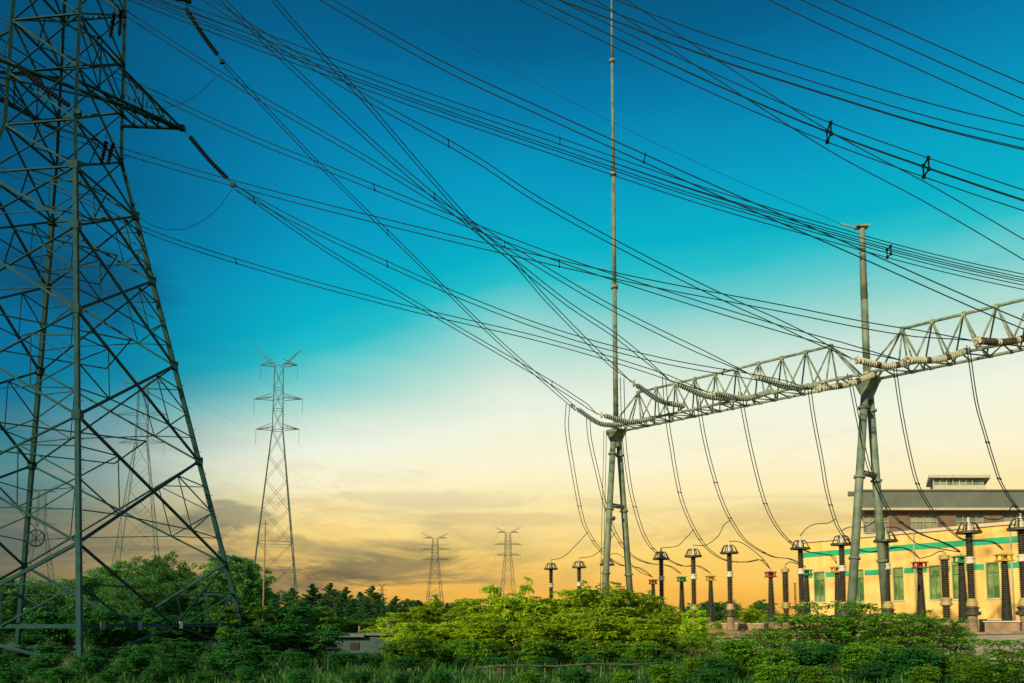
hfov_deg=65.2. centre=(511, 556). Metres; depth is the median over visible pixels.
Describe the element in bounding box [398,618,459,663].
shrub
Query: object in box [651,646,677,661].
shrub
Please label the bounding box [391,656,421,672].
shrub
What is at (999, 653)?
shrub
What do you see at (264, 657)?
shrub
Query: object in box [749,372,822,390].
insulator string
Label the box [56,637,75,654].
shrub
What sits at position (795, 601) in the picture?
marker post
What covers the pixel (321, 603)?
pine tree
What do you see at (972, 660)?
shrub
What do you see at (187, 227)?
jumper wire
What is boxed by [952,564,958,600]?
window
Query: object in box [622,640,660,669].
shrub
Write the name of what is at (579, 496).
dropper cable
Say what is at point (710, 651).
shrub
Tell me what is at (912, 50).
conductor bundle
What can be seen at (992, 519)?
tap cable
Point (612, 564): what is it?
instrument transformer
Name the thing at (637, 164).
conductor bundle
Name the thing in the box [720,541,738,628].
instrument transformer
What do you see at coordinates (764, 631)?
shrub
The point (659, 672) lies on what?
shrub
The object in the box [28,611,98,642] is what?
shrub
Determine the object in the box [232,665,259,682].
shrub
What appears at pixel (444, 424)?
sky
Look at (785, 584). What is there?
surge arrester
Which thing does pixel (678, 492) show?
dropper cable
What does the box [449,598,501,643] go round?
shrub
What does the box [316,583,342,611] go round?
pine tree
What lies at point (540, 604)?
shrub
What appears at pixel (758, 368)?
truss beam
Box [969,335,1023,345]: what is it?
insulator string
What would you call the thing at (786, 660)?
shrub
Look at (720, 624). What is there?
shrub
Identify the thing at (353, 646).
window
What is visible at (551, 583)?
instrument transformer
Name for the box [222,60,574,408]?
conductor bundle
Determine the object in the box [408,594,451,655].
sapling
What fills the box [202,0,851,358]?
conductor bundle
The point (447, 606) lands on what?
pine tree
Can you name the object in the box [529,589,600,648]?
shrub
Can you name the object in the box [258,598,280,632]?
pine tree
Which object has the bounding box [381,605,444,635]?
shrub
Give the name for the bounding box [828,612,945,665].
shrub
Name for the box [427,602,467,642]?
shrub
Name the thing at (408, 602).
tree
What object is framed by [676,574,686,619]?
cable termination
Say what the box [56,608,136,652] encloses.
shrub
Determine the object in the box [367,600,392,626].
pine tree
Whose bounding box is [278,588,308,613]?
pine tree
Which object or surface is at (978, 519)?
window
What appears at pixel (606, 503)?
dropper cable
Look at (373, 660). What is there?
shrub
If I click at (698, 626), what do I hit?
sapling
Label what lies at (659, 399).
insulator string
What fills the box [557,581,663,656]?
shrub
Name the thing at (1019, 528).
instrument transformer
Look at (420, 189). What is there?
conductor bundle
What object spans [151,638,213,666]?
shrub
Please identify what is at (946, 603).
surge arrester
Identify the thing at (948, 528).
dropper cable
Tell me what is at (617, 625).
shrub
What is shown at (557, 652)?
shrub
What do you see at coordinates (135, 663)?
shrub
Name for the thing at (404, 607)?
pine tree
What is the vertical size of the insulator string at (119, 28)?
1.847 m
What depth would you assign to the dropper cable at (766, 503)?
49.95 m
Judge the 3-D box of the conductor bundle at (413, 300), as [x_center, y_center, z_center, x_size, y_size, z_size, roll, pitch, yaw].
[-5.009,-15.057,48.357,22.686,10.818,0.449,2,-5,-21]
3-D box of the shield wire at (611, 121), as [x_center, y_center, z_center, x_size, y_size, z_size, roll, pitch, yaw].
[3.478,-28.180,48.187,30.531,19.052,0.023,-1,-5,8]
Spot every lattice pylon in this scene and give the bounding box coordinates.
[0,0,246,670]
[23,484,57,605]
[109,369,167,576]
[253,350,302,598]
[421,533,448,602]
[494,527,521,608]
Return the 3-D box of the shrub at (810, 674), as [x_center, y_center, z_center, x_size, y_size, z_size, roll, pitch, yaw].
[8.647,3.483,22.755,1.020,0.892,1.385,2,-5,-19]
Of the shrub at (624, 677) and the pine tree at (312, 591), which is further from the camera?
the pine tree at (312, 591)
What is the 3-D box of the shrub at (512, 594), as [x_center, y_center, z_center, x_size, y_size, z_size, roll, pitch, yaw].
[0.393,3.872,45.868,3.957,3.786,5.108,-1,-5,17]
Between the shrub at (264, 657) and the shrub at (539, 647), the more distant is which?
the shrub at (539, 647)
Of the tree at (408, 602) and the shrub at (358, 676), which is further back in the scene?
the tree at (408, 602)
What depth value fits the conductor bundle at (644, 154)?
34.34 m
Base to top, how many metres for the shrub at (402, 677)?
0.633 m
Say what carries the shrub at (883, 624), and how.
on the ground at (232, 650)
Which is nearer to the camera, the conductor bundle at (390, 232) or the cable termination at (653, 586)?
the conductor bundle at (390, 232)
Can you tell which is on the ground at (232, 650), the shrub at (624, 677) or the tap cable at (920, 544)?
the shrub at (624, 677)
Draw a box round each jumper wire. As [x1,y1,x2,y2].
[126,76,215,108]
[128,187,233,229]
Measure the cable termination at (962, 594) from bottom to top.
4.799 m
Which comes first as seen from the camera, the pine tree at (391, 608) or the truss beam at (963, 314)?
the truss beam at (963, 314)
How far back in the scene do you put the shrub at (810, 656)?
26.34 m
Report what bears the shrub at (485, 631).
on the ground at (232, 650)
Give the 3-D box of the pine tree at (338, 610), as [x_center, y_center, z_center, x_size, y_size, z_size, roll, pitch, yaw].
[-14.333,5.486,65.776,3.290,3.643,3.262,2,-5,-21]
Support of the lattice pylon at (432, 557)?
on the ground at (232, 650)
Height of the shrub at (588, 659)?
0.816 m
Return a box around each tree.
[0,575,39,634]
[2,575,66,634]
[45,571,112,612]
[84,559,141,606]
[90,571,176,635]
[109,549,206,611]
[154,577,215,616]
[179,584,227,616]
[186,549,285,626]
[245,587,283,625]
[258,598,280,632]
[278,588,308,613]
[297,598,313,622]
[302,583,330,607]
[310,600,332,627]
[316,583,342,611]
[329,602,349,630]
[330,587,360,615]
[342,599,359,626]
[349,586,395,618]
[350,601,384,628]
[354,592,375,618]
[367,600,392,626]
[386,596,408,610]
[387,604,398,617]
[397,603,410,618]
[399,598,423,607]
[411,600,423,613]
[444,603,451,616]
[448,600,466,614]
[678,603,705,617]
[698,601,725,620]
[714,599,743,620]
[747,599,777,619]
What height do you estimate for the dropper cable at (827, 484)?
9.526 m
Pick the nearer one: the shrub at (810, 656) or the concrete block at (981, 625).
the shrub at (810, 656)
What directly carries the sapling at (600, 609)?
on the ground at (232, 650)
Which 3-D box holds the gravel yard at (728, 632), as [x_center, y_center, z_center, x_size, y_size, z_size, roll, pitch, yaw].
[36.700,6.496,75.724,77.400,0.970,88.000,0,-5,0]
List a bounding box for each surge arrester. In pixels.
[781,566,790,627]
[938,552,952,632]
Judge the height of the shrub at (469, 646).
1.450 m
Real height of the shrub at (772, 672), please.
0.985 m
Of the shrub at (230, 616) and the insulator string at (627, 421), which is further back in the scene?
the insulator string at (627, 421)
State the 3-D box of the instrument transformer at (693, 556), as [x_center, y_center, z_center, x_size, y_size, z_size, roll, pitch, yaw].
[13.408,2.204,59.019,1.280,6.171,1.280,0,-5,0]
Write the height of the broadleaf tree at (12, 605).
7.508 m
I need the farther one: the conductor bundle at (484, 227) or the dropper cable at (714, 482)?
the dropper cable at (714, 482)
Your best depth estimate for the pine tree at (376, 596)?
77.74 m
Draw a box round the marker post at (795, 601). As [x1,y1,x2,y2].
[794,583,796,626]
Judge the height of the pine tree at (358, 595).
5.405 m
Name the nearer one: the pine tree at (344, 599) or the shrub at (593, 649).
the shrub at (593, 649)
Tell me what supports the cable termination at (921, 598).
on the gravel yard at (728, 632)
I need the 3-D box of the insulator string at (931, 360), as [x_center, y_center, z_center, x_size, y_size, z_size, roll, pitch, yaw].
[20.950,-10.008,39.727,4.581,1.240,0.428,2,-5,-21]
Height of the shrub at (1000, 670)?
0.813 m
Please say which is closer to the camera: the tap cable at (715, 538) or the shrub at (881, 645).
the shrub at (881, 645)
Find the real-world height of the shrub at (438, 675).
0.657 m
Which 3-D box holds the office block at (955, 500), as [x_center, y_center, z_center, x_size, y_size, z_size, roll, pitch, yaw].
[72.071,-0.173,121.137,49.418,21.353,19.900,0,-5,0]
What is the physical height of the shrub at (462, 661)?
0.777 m
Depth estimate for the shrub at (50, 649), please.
32.82 m
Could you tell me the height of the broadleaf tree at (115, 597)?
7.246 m
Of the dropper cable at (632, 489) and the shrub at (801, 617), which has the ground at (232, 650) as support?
the shrub at (801, 617)
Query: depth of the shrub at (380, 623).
45.23 m
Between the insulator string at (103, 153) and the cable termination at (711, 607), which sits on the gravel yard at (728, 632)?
the cable termination at (711, 607)
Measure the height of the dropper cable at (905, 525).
9.594 m
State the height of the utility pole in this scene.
9.827 m
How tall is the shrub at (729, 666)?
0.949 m
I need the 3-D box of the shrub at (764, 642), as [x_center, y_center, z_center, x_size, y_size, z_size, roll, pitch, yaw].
[10.199,3.704,30.943,3.633,1.777,3.348,-3,-5,31]
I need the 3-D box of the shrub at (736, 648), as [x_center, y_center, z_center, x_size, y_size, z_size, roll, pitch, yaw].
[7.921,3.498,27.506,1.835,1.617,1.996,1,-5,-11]
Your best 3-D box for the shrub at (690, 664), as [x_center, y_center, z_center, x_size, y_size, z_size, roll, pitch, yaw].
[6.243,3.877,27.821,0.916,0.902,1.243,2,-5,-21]
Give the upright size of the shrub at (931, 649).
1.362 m
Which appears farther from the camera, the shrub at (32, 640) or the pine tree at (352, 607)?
the pine tree at (352, 607)
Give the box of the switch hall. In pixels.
[796,521,1020,621]
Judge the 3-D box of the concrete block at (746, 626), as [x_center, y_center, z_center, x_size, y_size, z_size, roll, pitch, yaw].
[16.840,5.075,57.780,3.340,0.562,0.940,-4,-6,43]
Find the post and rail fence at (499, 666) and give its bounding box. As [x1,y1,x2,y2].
[317,662,679,682]
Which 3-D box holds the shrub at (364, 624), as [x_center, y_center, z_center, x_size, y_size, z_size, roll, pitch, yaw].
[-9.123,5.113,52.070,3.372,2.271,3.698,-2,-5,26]
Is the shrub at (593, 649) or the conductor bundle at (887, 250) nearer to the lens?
the shrub at (593, 649)
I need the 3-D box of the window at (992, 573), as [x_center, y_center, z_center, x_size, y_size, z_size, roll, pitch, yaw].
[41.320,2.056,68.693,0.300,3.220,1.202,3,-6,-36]
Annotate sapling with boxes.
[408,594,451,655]
[479,576,534,645]
[558,580,617,628]
[630,590,677,657]
[668,604,712,657]
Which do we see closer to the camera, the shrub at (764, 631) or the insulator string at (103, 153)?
the shrub at (764, 631)
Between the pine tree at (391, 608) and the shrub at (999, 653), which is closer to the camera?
the shrub at (999, 653)
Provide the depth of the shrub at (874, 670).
22.61 m
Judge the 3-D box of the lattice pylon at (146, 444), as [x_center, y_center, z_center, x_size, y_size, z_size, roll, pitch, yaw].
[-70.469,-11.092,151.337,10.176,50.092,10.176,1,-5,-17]
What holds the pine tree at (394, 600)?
on the ground at (232, 650)
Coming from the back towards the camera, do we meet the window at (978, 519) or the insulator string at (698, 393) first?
the window at (978, 519)
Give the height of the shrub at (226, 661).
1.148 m
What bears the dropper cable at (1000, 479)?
hanging from the insulator string at (931, 360)
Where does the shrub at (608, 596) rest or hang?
on the ground at (232, 650)
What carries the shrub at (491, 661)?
on the ground at (232, 650)
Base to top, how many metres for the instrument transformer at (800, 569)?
6.171 m
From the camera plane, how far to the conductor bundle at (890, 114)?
30.87 m
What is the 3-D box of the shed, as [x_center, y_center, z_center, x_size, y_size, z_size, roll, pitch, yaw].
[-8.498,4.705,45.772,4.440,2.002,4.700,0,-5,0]
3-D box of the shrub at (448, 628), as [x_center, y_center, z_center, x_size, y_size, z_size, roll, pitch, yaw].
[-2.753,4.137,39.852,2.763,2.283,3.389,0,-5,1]
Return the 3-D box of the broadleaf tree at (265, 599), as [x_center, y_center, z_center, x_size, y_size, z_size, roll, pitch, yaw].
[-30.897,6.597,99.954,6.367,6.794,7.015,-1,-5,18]
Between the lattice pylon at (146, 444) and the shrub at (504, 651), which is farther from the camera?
the lattice pylon at (146, 444)
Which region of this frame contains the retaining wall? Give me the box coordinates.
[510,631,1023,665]
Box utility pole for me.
[262,520,265,621]
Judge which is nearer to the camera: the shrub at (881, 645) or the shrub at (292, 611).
the shrub at (881, 645)
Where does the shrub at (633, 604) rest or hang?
on the ground at (232, 650)
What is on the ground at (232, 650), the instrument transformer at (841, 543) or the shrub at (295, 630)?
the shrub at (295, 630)
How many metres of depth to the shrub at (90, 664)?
26.54 m
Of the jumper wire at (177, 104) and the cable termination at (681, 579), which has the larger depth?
the cable termination at (681, 579)
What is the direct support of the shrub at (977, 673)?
on the ground at (232, 650)
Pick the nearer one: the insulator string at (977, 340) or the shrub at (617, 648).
the shrub at (617, 648)
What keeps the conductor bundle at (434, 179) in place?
attached to the insulator string at (659, 399)
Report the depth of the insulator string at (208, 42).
44.84 m
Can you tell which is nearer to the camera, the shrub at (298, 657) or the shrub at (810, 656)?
the shrub at (810, 656)
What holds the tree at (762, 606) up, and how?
on the ground at (232, 650)
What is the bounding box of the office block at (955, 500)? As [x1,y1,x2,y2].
[848,475,1023,533]
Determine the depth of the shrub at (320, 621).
49.76 m
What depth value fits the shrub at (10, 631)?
54.19 m
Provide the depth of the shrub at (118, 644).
49.64 m
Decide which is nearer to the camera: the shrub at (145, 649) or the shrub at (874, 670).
the shrub at (874, 670)
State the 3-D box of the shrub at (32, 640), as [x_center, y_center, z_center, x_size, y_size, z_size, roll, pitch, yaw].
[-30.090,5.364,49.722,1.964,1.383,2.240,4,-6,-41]
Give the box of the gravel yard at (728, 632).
[690,620,940,635]
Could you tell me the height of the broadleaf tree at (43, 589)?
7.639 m
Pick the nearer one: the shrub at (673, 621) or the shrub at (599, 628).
the shrub at (599, 628)
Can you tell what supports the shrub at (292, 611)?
on the ground at (232, 650)
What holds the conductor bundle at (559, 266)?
attached to the lattice pylon at (77, 309)
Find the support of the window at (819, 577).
in the switch hall
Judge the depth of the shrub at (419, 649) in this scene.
33.88 m
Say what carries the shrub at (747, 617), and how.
on the gravel yard at (728, 632)
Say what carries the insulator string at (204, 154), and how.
attached to the lattice pylon at (77, 309)
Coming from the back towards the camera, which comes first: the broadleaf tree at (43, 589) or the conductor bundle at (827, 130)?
the broadleaf tree at (43, 589)
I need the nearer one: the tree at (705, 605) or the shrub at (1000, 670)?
the shrub at (1000, 670)
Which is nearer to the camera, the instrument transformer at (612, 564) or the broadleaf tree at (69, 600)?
the instrument transformer at (612, 564)
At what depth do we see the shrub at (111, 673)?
23.67 m
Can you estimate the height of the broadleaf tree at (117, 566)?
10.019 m
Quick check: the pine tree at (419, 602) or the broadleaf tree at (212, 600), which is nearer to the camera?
the broadleaf tree at (212, 600)
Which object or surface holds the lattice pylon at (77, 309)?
on the ground at (232, 650)
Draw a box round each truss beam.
[610,344,862,431]
[863,298,1023,379]
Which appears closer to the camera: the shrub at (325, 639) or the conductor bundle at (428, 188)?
the shrub at (325, 639)
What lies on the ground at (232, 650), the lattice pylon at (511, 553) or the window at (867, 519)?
the lattice pylon at (511, 553)
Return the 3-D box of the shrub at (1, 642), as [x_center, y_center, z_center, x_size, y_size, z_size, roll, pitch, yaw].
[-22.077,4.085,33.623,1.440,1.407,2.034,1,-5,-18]
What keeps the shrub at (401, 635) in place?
on the ground at (232, 650)
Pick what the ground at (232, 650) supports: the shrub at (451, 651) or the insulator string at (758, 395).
the shrub at (451, 651)
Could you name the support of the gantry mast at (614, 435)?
on the gravel yard at (728, 632)
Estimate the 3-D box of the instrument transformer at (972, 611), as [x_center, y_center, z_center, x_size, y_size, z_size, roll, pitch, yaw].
[24.597,0.936,42.909,1.280,6.171,1.280,0,-5,0]
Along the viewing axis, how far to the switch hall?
73.43 m
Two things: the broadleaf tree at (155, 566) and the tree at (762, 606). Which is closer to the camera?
the broadleaf tree at (155, 566)
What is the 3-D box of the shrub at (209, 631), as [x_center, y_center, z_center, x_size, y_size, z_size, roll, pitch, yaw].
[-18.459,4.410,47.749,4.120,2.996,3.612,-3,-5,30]
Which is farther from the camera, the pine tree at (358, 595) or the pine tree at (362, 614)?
the pine tree at (358, 595)
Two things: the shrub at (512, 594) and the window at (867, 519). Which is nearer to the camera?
the shrub at (512, 594)
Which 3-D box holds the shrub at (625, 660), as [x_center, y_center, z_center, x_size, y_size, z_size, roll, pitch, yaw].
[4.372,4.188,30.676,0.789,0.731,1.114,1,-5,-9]
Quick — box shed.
[315,622,394,657]
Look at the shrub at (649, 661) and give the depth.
26.64 m
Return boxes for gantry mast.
[600,0,632,600]
[840,223,899,634]
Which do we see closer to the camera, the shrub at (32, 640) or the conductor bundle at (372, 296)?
the conductor bundle at (372, 296)
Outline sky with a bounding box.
[0,0,1023,616]
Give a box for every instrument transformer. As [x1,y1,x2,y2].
[544,560,557,602]
[572,558,585,588]
[600,559,614,591]
[653,548,669,605]
[684,545,701,623]
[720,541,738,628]
[790,536,810,626]
[830,531,850,615]
[873,527,897,623]
[955,517,981,631]
[1006,513,1023,630]
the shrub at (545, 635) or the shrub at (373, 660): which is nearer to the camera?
the shrub at (373, 660)
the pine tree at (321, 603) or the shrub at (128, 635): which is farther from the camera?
the pine tree at (321, 603)
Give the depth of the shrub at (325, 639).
35.81 m
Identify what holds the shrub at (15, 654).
on the ground at (232, 650)
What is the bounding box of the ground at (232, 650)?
[2,620,1016,682]
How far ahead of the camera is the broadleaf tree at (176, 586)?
84.70 m
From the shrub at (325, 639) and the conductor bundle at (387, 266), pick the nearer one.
the shrub at (325, 639)
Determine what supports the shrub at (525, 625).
on the ground at (232, 650)
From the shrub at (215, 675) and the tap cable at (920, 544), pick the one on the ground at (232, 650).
the shrub at (215, 675)
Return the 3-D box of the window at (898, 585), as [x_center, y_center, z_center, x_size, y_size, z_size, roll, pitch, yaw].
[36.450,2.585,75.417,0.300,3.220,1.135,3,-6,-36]
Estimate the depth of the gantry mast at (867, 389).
44.50 m
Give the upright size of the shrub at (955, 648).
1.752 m
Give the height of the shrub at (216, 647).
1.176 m
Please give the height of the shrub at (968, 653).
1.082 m
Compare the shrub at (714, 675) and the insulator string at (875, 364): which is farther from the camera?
the insulator string at (875, 364)
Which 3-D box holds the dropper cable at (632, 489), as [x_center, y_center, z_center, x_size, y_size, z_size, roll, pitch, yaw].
[10.425,-5.021,58.131,2.452,11.693,16.765,-3,-5,32]
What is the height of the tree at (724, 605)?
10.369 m
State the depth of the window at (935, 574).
72.72 m
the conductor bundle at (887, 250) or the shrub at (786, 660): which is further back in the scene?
the conductor bundle at (887, 250)
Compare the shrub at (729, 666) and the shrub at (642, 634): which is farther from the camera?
the shrub at (642, 634)
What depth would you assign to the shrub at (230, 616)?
46.06 m
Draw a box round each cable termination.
[648,579,657,594]
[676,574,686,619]
[705,573,716,627]
[764,569,779,628]
[804,566,814,625]
[830,563,840,622]
[911,559,931,630]
[951,552,967,631]
[993,550,1014,620]
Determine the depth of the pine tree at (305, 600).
69.74 m
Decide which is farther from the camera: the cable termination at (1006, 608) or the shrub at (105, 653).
the cable termination at (1006, 608)
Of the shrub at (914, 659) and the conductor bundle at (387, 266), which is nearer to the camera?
the shrub at (914, 659)
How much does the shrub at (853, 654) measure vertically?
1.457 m
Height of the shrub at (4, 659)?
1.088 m
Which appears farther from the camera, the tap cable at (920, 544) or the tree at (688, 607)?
the tree at (688, 607)
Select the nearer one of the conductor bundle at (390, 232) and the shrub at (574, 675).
the shrub at (574, 675)
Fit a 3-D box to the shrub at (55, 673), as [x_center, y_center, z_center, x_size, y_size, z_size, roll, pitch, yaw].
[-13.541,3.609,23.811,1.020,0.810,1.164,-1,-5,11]
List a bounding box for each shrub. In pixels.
[0,615,42,644]
[0,618,22,644]
[0,637,8,654]
[0,644,34,663]
[0,653,15,669]
[0,665,34,682]
[9,632,43,648]
[15,651,70,678]
[22,606,93,655]
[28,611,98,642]
[30,642,73,664]
[34,664,80,682]
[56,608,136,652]
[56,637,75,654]
[67,652,107,680]
[83,645,117,669]
[86,606,164,651]
[96,667,125,682]
[99,636,126,651]
[113,641,161,667]
[115,653,151,679]
[137,612,190,647]
[138,663,177,682]
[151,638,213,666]
[153,651,207,679]
[157,612,196,650]
[175,606,235,654]
[192,668,222,682]
[201,648,245,680]
[204,642,235,661]
[208,602,292,652]
[212,622,292,662]
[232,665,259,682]
[236,645,281,675]
[254,600,320,652]
[263,618,316,666]
[280,649,312,670]
[285,669,312,682]
[292,606,348,648]
[293,626,350,666]
[325,651,358,672]
[334,618,369,632]
[338,668,376,682]
[343,618,383,632]
[357,651,389,670]
[360,612,400,641]
[375,640,409,668]
[377,622,431,655]
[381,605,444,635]
[388,634,450,668]
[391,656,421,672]
[391,671,412,682]
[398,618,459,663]
[426,669,452,682]
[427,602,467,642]
[428,617,476,659]
[436,606,484,655]
[436,641,458,666]
[441,614,517,664]
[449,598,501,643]
[451,636,493,670]
[453,655,471,671]
[481,640,520,662]
[482,655,512,673]
[488,593,548,656]
[488,612,542,661]
[504,610,575,650]
[509,596,563,645]
[515,670,544,682]
[518,636,552,668]
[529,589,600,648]
[533,656,558,674]
[541,640,573,664]
[542,612,594,661]
[554,665,595,682]
[556,610,621,662]
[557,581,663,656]
[561,585,625,647]
[567,637,609,665]
[577,654,602,670]
[591,612,647,658]
[604,640,631,667]
[610,618,684,661]
[612,669,637,682]
[616,656,634,671]
[618,594,681,621]
[620,606,685,646]
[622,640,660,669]
[639,657,671,681]
[644,661,688,682]
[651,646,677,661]
[660,612,691,656]
[670,628,742,661]
[680,656,703,680]
[692,665,728,682]
[697,656,747,682]
[710,635,774,680]
[711,618,726,628]
[725,630,824,675]
[726,622,797,660]
[735,606,766,622]
[750,661,786,682]
[751,600,912,671]
[756,647,801,681]
[759,610,782,625]
[774,639,847,679]
[777,612,887,664]
[793,664,839,682]
[810,608,927,647]
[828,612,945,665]
[835,641,880,681]
[842,658,904,682]
[845,641,904,681]
[863,609,978,670]
[876,643,945,681]
[902,663,942,682]
[908,643,957,680]
[914,630,993,665]
[940,654,992,677]
[946,663,998,682]
[953,648,996,669]
[966,639,1023,682]
[988,666,1013,682]
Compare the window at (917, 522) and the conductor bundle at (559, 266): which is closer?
the conductor bundle at (559, 266)
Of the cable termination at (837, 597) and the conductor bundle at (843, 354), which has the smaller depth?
the conductor bundle at (843, 354)
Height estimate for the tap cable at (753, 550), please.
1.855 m
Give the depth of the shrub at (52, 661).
27.55 m
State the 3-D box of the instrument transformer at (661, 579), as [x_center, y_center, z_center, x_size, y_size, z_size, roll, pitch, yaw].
[11.498,2.398,61.488,1.280,6.171,1.280,0,-5,0]
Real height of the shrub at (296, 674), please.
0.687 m
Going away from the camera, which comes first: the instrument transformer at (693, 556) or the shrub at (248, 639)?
the shrub at (248, 639)
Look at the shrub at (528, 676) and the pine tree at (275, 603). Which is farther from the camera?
the pine tree at (275, 603)
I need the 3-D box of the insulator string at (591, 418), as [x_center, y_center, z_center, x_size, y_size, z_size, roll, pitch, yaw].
[5.786,-9.622,54.888,4.126,1.326,0.436,2,-5,-24]
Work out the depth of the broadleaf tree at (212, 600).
83.76 m
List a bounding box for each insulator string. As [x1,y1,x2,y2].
[8,60,81,115]
[99,134,107,163]
[106,135,114,163]
[108,5,115,38]
[117,3,122,36]
[184,130,235,187]
[185,1,224,63]
[570,404,620,426]
[596,411,654,424]
[629,379,685,409]
[670,379,729,400]
[707,388,773,400]
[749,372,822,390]
[811,372,877,392]
[850,355,909,368]
[898,348,968,364]
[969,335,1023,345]
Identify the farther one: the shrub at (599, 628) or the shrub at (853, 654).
the shrub at (599, 628)
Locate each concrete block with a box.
[721,623,769,629]
[978,619,1001,631]
[983,621,1023,631]
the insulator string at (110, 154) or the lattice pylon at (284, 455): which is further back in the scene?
the lattice pylon at (284, 455)
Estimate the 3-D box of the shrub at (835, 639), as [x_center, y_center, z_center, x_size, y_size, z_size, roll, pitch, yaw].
[13.075,3.522,33.105,4.638,2.479,3.017,-3,-5,30]
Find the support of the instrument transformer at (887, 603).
on the gravel yard at (728, 632)
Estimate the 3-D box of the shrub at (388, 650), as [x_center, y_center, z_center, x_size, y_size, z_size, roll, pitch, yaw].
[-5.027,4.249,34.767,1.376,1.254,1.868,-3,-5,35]
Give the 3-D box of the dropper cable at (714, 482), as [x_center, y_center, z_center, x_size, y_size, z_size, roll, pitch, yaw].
[15.507,-4.782,53.238,12.870,10.449,1.502,4,-6,-42]
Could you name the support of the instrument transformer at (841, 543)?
on the gravel yard at (728, 632)
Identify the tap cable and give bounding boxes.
[552,532,587,559]
[696,520,730,545]
[730,541,770,568]
[800,519,834,535]
[886,527,959,552]
[968,505,1012,519]
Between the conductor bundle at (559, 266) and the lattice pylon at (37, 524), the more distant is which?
the lattice pylon at (37, 524)
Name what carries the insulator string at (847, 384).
attached to the truss beam at (963, 314)
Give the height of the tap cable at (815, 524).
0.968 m
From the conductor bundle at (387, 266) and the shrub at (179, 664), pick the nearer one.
the shrub at (179, 664)
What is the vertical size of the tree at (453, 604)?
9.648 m
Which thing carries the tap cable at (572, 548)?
attached to the instrument transformer at (551, 583)
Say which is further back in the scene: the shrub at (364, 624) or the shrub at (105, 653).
the shrub at (364, 624)
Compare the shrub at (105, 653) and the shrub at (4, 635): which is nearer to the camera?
the shrub at (105, 653)
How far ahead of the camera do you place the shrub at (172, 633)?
45.00 m
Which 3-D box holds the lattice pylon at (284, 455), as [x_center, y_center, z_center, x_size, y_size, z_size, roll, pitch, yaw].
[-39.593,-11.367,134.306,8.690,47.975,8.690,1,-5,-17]
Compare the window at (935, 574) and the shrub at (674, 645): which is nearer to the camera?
the shrub at (674, 645)
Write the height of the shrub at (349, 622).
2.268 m
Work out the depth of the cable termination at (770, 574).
58.52 m
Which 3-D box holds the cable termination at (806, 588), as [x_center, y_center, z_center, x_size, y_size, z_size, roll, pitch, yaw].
[20.780,3.058,56.371,0.900,4.799,0.900,0,-5,0]
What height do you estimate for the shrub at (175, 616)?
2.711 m
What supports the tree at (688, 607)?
on the ground at (232, 650)
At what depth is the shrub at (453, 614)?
43.99 m
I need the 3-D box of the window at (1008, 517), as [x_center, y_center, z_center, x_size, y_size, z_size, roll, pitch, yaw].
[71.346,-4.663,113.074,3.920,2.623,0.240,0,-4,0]
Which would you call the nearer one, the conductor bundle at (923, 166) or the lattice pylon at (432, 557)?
the conductor bundle at (923, 166)
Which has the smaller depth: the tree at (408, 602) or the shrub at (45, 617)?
the shrub at (45, 617)
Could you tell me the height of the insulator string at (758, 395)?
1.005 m
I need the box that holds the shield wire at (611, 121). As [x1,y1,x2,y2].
[385,0,839,223]
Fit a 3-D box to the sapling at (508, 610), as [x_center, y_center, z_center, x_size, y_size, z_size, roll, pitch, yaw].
[-0.306,3.342,43.985,3.174,4.558,2.459,-2,-5,19]
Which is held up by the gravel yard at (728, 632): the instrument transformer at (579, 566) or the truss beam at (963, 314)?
the instrument transformer at (579, 566)
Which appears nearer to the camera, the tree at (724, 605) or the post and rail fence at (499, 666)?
the post and rail fence at (499, 666)
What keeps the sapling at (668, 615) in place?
on the ground at (232, 650)
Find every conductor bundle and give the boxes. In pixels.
[0,17,899,359]
[0,112,971,340]
[0,167,707,391]
[100,0,750,374]
[129,0,1023,289]
[157,0,1023,279]
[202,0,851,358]
[220,0,669,379]
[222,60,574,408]
[233,183,596,413]
[236,186,812,389]
[271,0,628,379]
[319,0,1023,329]
[520,0,1023,210]
[559,0,1023,149]
[594,0,1023,259]
[769,0,1023,116]
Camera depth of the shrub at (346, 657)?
31.65 m
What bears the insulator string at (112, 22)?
attached to the lattice pylon at (77, 309)
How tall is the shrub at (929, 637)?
2.550 m
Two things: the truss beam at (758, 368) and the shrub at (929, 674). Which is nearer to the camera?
the shrub at (929, 674)
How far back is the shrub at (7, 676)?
23.71 m
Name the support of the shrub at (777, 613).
on the gravel yard at (728, 632)
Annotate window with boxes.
[350,643,358,649]
[814,571,825,602]
[857,569,864,601]
[863,515,888,532]
[893,567,904,601]
[909,515,937,529]
[929,565,941,600]
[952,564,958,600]
[956,515,982,525]
[986,562,1000,599]
[1003,515,1023,521]
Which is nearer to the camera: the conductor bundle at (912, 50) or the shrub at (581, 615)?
the conductor bundle at (912, 50)
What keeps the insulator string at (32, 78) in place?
attached to the lattice pylon at (77, 309)
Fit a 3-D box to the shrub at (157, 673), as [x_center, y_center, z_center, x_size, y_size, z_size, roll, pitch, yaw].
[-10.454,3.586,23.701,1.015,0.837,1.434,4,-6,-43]
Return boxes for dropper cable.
[565,404,651,576]
[586,418,680,573]
[620,377,709,572]
[662,376,769,568]
[695,387,797,562]
[738,391,836,563]
[807,385,918,557]
[847,373,960,551]
[892,361,1003,549]
[966,345,1023,514]
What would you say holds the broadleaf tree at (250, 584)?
on the ground at (232, 650)

